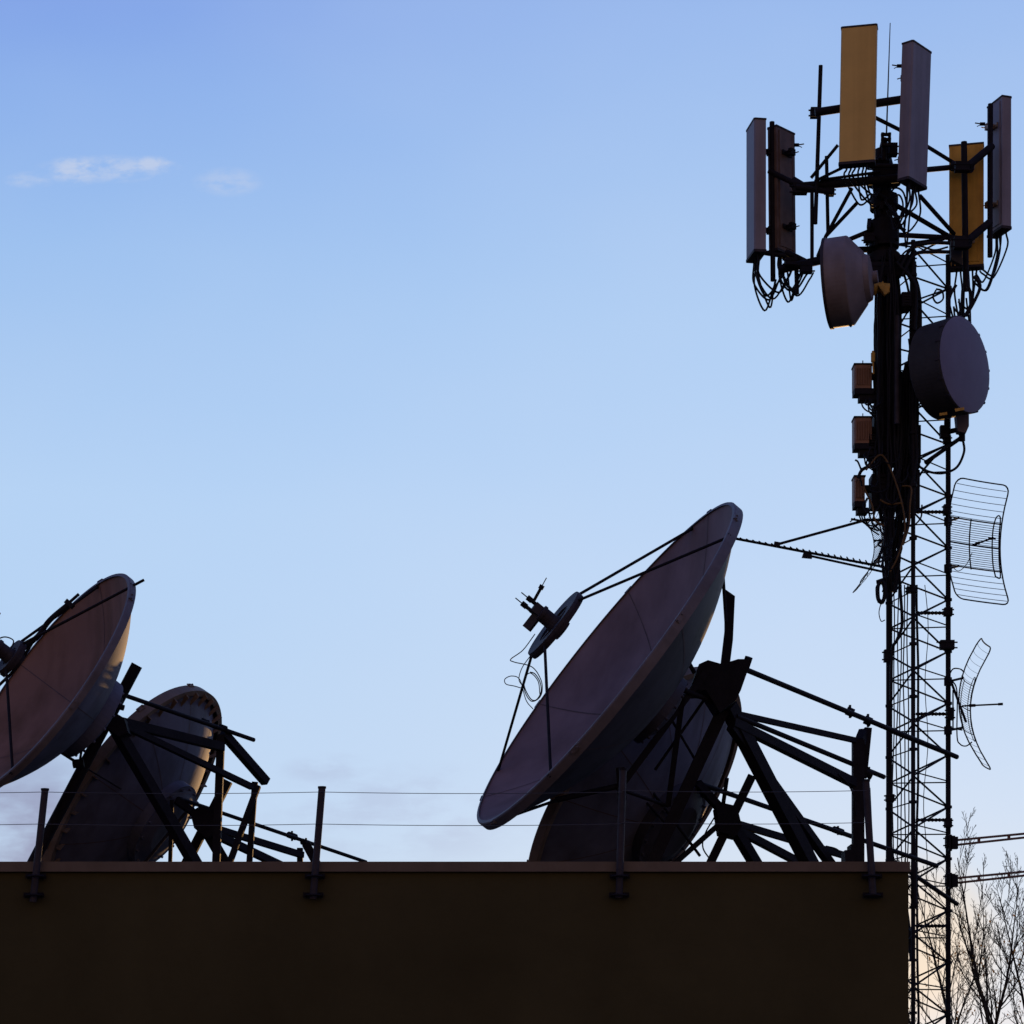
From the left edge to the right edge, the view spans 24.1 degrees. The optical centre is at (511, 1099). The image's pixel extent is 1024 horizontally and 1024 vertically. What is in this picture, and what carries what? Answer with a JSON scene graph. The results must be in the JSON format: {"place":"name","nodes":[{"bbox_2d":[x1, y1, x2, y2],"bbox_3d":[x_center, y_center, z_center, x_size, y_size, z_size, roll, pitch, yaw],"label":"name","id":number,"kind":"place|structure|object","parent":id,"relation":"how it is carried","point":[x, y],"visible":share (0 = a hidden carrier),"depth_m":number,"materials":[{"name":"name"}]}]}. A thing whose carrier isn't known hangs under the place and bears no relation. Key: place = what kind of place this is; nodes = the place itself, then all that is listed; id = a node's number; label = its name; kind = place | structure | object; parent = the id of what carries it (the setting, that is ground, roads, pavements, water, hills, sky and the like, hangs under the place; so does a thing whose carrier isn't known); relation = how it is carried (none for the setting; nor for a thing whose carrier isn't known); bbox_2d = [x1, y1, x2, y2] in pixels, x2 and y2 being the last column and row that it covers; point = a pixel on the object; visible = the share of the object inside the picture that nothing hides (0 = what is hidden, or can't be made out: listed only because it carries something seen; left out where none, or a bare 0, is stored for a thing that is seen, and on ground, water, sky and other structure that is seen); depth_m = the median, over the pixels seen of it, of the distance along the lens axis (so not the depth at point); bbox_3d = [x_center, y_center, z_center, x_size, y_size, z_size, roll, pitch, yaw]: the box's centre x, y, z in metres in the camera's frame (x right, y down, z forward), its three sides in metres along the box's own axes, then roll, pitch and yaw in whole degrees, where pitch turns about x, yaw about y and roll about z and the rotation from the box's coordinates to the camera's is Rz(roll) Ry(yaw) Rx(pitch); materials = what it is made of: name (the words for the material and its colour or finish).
{"place":"outdoors","nodes":[
{"label":"outdoors","id":0,"kind":"place"},
{"bbox_2d":[0,0,1023,1023],"label":"sky","id":1,"kind":"structure","parent":0,"point":[342,332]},
{"label":"ground","id":2,"kind":"structure","parent":0,"visible":0},
{"bbox_2d":[0,862,917,1023],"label":"flat roofed building","id":3,"kind":"structure","parent":2,"relation":"on","point":[450,943],"depth_m":20.00,"materials":[{"name":"plaster"},{"name":"metal"}]},
{"bbox_2d":[24,788,48,901],"bbox_3d":[-3.950,-2.112,19.909,0.222,0.945,0.133,0,0,0],"label":"wire post","id":4,"kind":"object","parent":3,"relation":"attached to","point":[35,876],"visible":1,"depth_m":19.89,"materials":[{"name":"metal"}]},
{"bbox_2d":[0,573,269,861],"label":"satellite dish","id":5,"kind":"object","parent":3,"relation":"on","point":[64,692],"visible":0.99,"depth_m":24.66,"materials":[{"name":"brown paint"}]},
{"bbox_2d":[41,683,366,861],"bbox_3d":[-3.695,-3.284,27.270,2.052,2.517,4.564,0,0,34],"label":"satellite dish","id":6,"kind":"object","parent":3,"relation":"on","point":[99,809],"visible":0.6,"depth_m":26.00,"materials":[{"name":"paint"}]},
{"bbox_2d":[303,786,325,898],"bbox_3d":[-1.639,-2.133,19.909,0.194,0.936,0.133,0,0,0],"label":"wire post","id":7,"kind":"object","parent":3,"relation":"attached to","point":[315,875],"visible":1,"depth_m":19.89,"materials":[{"name":"metal"}]},
{"bbox_2d":[609,768,629,897],"bbox_3d":[0.893,-2.212,19.909,0.172,1.075,0.133,0,0,0],"label":"wire post","id":8,"kind":"object","parent":3,"relation":"attached to","point":[619,875],"visible":1,"depth_m":19.89,"materials":[{"name":"metal"}]},
{"bbox_2d":[0,790,866,793],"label":"fence wire","id":9,"kind":"object","parent":8,"relation":"attached to","point":[397,793],"visible":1,"depth_m":19.87,"materials":[{"name":"grey metal"}]},
{"bbox_2d":[0,822,868,825],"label":"fence wire","id":10,"kind":"object","parent":8,"relation":"attached to","point":[395,825],"visible":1,"depth_m":19.87,"materials":[{"name":"grey metal"}]},
{"bbox_2d":[477,502,958,861],"bbox_3d":[1.807,-4.008,24.483,3.283,3.500,6.602,0,0,31],"label":"satellite dish","id":11,"kind":"object","parent":3,"relation":"on","point":[617,686],"visible":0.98,"depth_m":23.63,"materials":[{"name":"paint"}]},
{"bbox_2d":[527,667,958,905],"bbox_3d":[2.402,-3.169,26.657,2.156,2.727,6.295,0,0,43],"label":"satellite dish","id":12,"kind":"object","parent":3,"relation":"on","point":[560,836],"visible":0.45,"depth_m":24.97,"materials":[{"name":"paint"}]},
{"bbox_2d":[862,779,882,897],"bbox_3d":[2.994,-2.172,19.909,0.184,0.974,0.133,0,0,0],"label":"wire post","id":13,"kind":"object","parent":3,"relation":"attached to","point":[871,876],"visible":1,"depth_m":19.89,"materials":[{"name":"metal"}]},
{"bbox_2d":[765,65,994,1023],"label":"lattice tower","id":14,"kind":"structure","parent":2,"relation":"on","point":[879,234],"depth_m":31.82,"materials":[{"name":"metal"}]},
{"bbox_2d":[746,117,791,311],"bbox_3d":[3.424,-11.721,31.927,0.537,2.491,0.452,0,0,-8],"label":"panel antenna","id":15,"kind":"object","parent":14,"relation":"attached to","point":[757,229],"visible":1,"depth_m":31.71,"materials":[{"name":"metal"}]},
{"bbox_2d":[767,124,813,302],"bbox_3d":[3.735,-11.768,31.919,0.564,2.358,0.424,0,0,44],"label":"panel antenna","id":16,"kind":"object","parent":14,"relation":"attached to","point":[785,152],"visible":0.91,"depth_m":31.94,"materials":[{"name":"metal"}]},
{"bbox_2d":[736,518,883,572],"bbox_3d":[3.909,-7.319,31.521,2.047,0.721,0.286,0,0,-7],"label":"yagi antenna","id":17,"kind":"object","parent":14,"relation":"attached to","point":[809,554],"visible":0.97,"depth_m":31.55,"materials":[{"name":"metal"}]},
{"bbox_2d":[820,236,889,329],"bbox_3d":[4.457,-10.644,31.188,0.811,1.146,1.144,0,0,18],"label":"microwave drum","id":18,"kind":"object","parent":14,"relation":"attached to","point":[851,285],"visible":1,"depth_m":30.85,"materials":[{"name":"metal"}]},
{"bbox_2d":[838,23,880,207],"bbox_3d":[4.540,-12.795,31.339,0.505,2.206,0.661,0,0,13],"label":"panel antenna","id":19,"kind":"object","parent":14,"relation":"attached to","point":[858,94],"visible":1,"depth_m":31.03,"materials":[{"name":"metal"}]},
{"bbox_2d":[851,360,875,418],"bbox_3d":[4.681,-9.350,31.713,0.359,0.804,0.274,0,0,0],"label":"radio unit","id":20,"kind":"object","parent":14,"relation":"attached to","point":[863,376],"visible":1,"depth_m":31.60,"materials":[{"name":"metal"}]},
{"bbox_2d":[851,413,876,473],"bbox_3d":[4.681,-8.638,31.713,0.359,0.832,0.274,0,0,0],"label":"radio unit","id":21,"kind":"object","parent":14,"relation":"attached to","point":[863,428],"visible":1,"depth_m":31.60,"materials":[{"name":"metal"}]},
{"bbox_2d":[851,475,878,535],"bbox_3d":[4.681,-7.866,31.713,0.359,0.822,0.274,0,0,0],"label":"radio unit","id":22,"kind":"object","parent":14,"relation":"attached to","point":[858,495],"visible":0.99,"depth_m":31.62,"materials":[{"name":"metal"}]},
{"bbox_2d":[853,493,883,592],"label":"grid antenna","id":23,"kind":"object","parent":14,"relation":"attached to","point":[878,553],"visible":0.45,"depth_m":32.59,"materials":[{"name":"metal"}]},
{"bbox_2d":[881,23,890,160],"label":"whip antenna","id":24,"kind":"object","parent":14,"relation":"attached to","point":[884,144],"visible":1,"depth_m":31.49,"materials":[{"name":"metal"}]},
{"bbox_2d":[869,261,920,513],"bbox_3d":[5.055,-9.449,31.792,0.735,3.256,0.616,0,0,0],"label":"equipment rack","id":25,"kind":"object","parent":14,"relation":"attached to","point":[905,304],"visible":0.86,"depth_m":31.68,"materials":[{"name":"metal"}]},
{"bbox_2d":[887,571,928,1023],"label":"feeder cable run","id":26,"kind":"object","parent":14,"relation":"attached to","point":[892,656],"visible":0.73,"depth_m":32.09,"materials":[{"name":"rubber"}]},
{"bbox_2d":[885,40,931,247],"bbox_3d":[5.190,-12.421,31.264,0.598,2.566,0.498,0,0,0],"label":"panel antenna","id":27,"kind":"object","parent":14,"relation":"attached to","point":[914,78],"visible":1,"depth_m":31.14,"materials":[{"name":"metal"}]},
{"bbox_2d":[855,187,981,592],"bbox_3d":[5.330,-9.325,31.610,1.667,5.316,0.443,0,0,0],"label":"cable bundle","id":28,"kind":"object","parent":14,"relation":"hanging from","point":[894,533],"visible":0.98,"depth_m":31.53,"materials":[{"name":"rubber"}]},
{"bbox_2d":[871,351,874,373],"bbox_3d":[4.738,-9.680,31.500,0.053,0.302,0.056,0,0,0],"label":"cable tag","id":29,"kind":"object","parent":28,"relation":"attached to","point":[872,357],"visible":1,"depth_m":31.48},
{"bbox_2d":[875,576,887,621],"bbox_3d":[4.872,-6.587,31.527,0.149,0.664,0.422,0,0,18],"label":"cable coil","id":30,"kind":"object","parent":28,"relation":"hanging from","point":[881,581],"visible":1,"depth_m":31.37,"materials":[{"name":"rubber"}]},
{"bbox_2d":[920,414,968,475],"bbox_3d":[5.716,-8.681,31.885,0.679,0.870,0.199,0,0,0],"label":"amplifier unit","id":31,"kind":"object","parent":14,"relation":"attached to","point":[961,426],"visible":1,"depth_m":31.84,"materials":[{"name":"metal"}]},
{"bbox_2d":[903,315,989,434],"bbox_3d":[5.531,-9.489,31.471,1.060,1.409,1.293,0,0,35],"label":"microwave drum","id":32,"kind":"object","parent":14,"relation":"attached to","point":[947,368],"visible":1,"depth_m":31.05,"materials":[{"name":"metal"}]},
{"bbox_2d":[950,240,961,267],"bbox_3d":[5.896,-11.229,31.850,0.159,0.331,0.100,0,0,0],"label":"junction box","id":33,"kind":"object","parent":14,"relation":"attached to","point":[956,257],"visible":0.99,"depth_m":31.80,"materials":[{"name":"metal"}]},
{"bbox_2d":[949,142,983,320],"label":"panel antenna","id":34,"kind":"object","parent":14,"relation":"attached to","point":[976,206],"visible":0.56,"depth_m":32.21,"materials":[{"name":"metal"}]},
{"bbox_2d":[944,638,1002,769],"bbox_3d":[6.116,-5.204,31.646,0.706,1.645,0.871,0,0,0],"label":"grid antenna","id":35,"kind":"object","parent":14,"relation":"attached to","point":[948,681],"visible":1,"depth_m":31.76,"materials":[{"name":"metal"}]},
{"bbox_2d":[944,478,1008,604],"bbox_3d":[6.051,-7.308,31.535,0.868,1.593,0.817,0,0,20],"label":"grid antenna","id":36,"kind":"object","parent":14,"relation":"attached to","point":[948,567],"visible":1,"depth_m":31.57,"materials":[{"name":"metal"}]},
{"bbox_2d":[948,833,1023,850],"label":"stay arm","id":37,"kind":"object","parent":14,"relation":"attached to","point":[953,843],"visible":1,"depth_m":31.73},
{"bbox_2d":[948,871,1023,888],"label":"stay arm","id":38,"kind":"object","parent":14,"relation":"attached to","point":[953,881],"visible":1,"depth_m":31.73},
{"bbox_2d":[972,95,1011,291],"bbox_3d":[6.362,-12.124,32.235,0.577,2.630,0.412,0,0,-18],"label":"panel antenna","id":39,"kind":"object","parent":14,"relation":"attached to","point":[1002,226],"visible":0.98,"depth_m":32.13,"materials":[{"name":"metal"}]},
{"bbox_2d":[896,847,1023,1023],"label":"bare tree","id":40,"kind":"object","parent":2,"relation":"on","point":[993,997],"visible":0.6,"depth_m":50.07,"materials":[{"name":"brown plant"}]},
{"bbox_2d":[898,807,1023,1023],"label":"bare tree","id":41,"kind":"object","parent":2,"relation":"on","point":[970,951],"visible":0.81,"depth_m":47.97,"materials":[{"name":"brown plant"}]},
{"bbox_2d":[909,917,1020,1023],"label":"bare tree","id":42,"kind":"object","parent":2,"relation":"on","point":[958,1018],"visible":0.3,"depth_m":51.74,"materials":[{"name":"brown plant"}]},
{"bbox_2d":[979,859,1023,1023],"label":"bare tree","id":43,"kind":"object","parent":2,"relation":"on","point":[1017,971],"visible":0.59,"depth_m":51.07,"materials":[{"name":"brown plant"}]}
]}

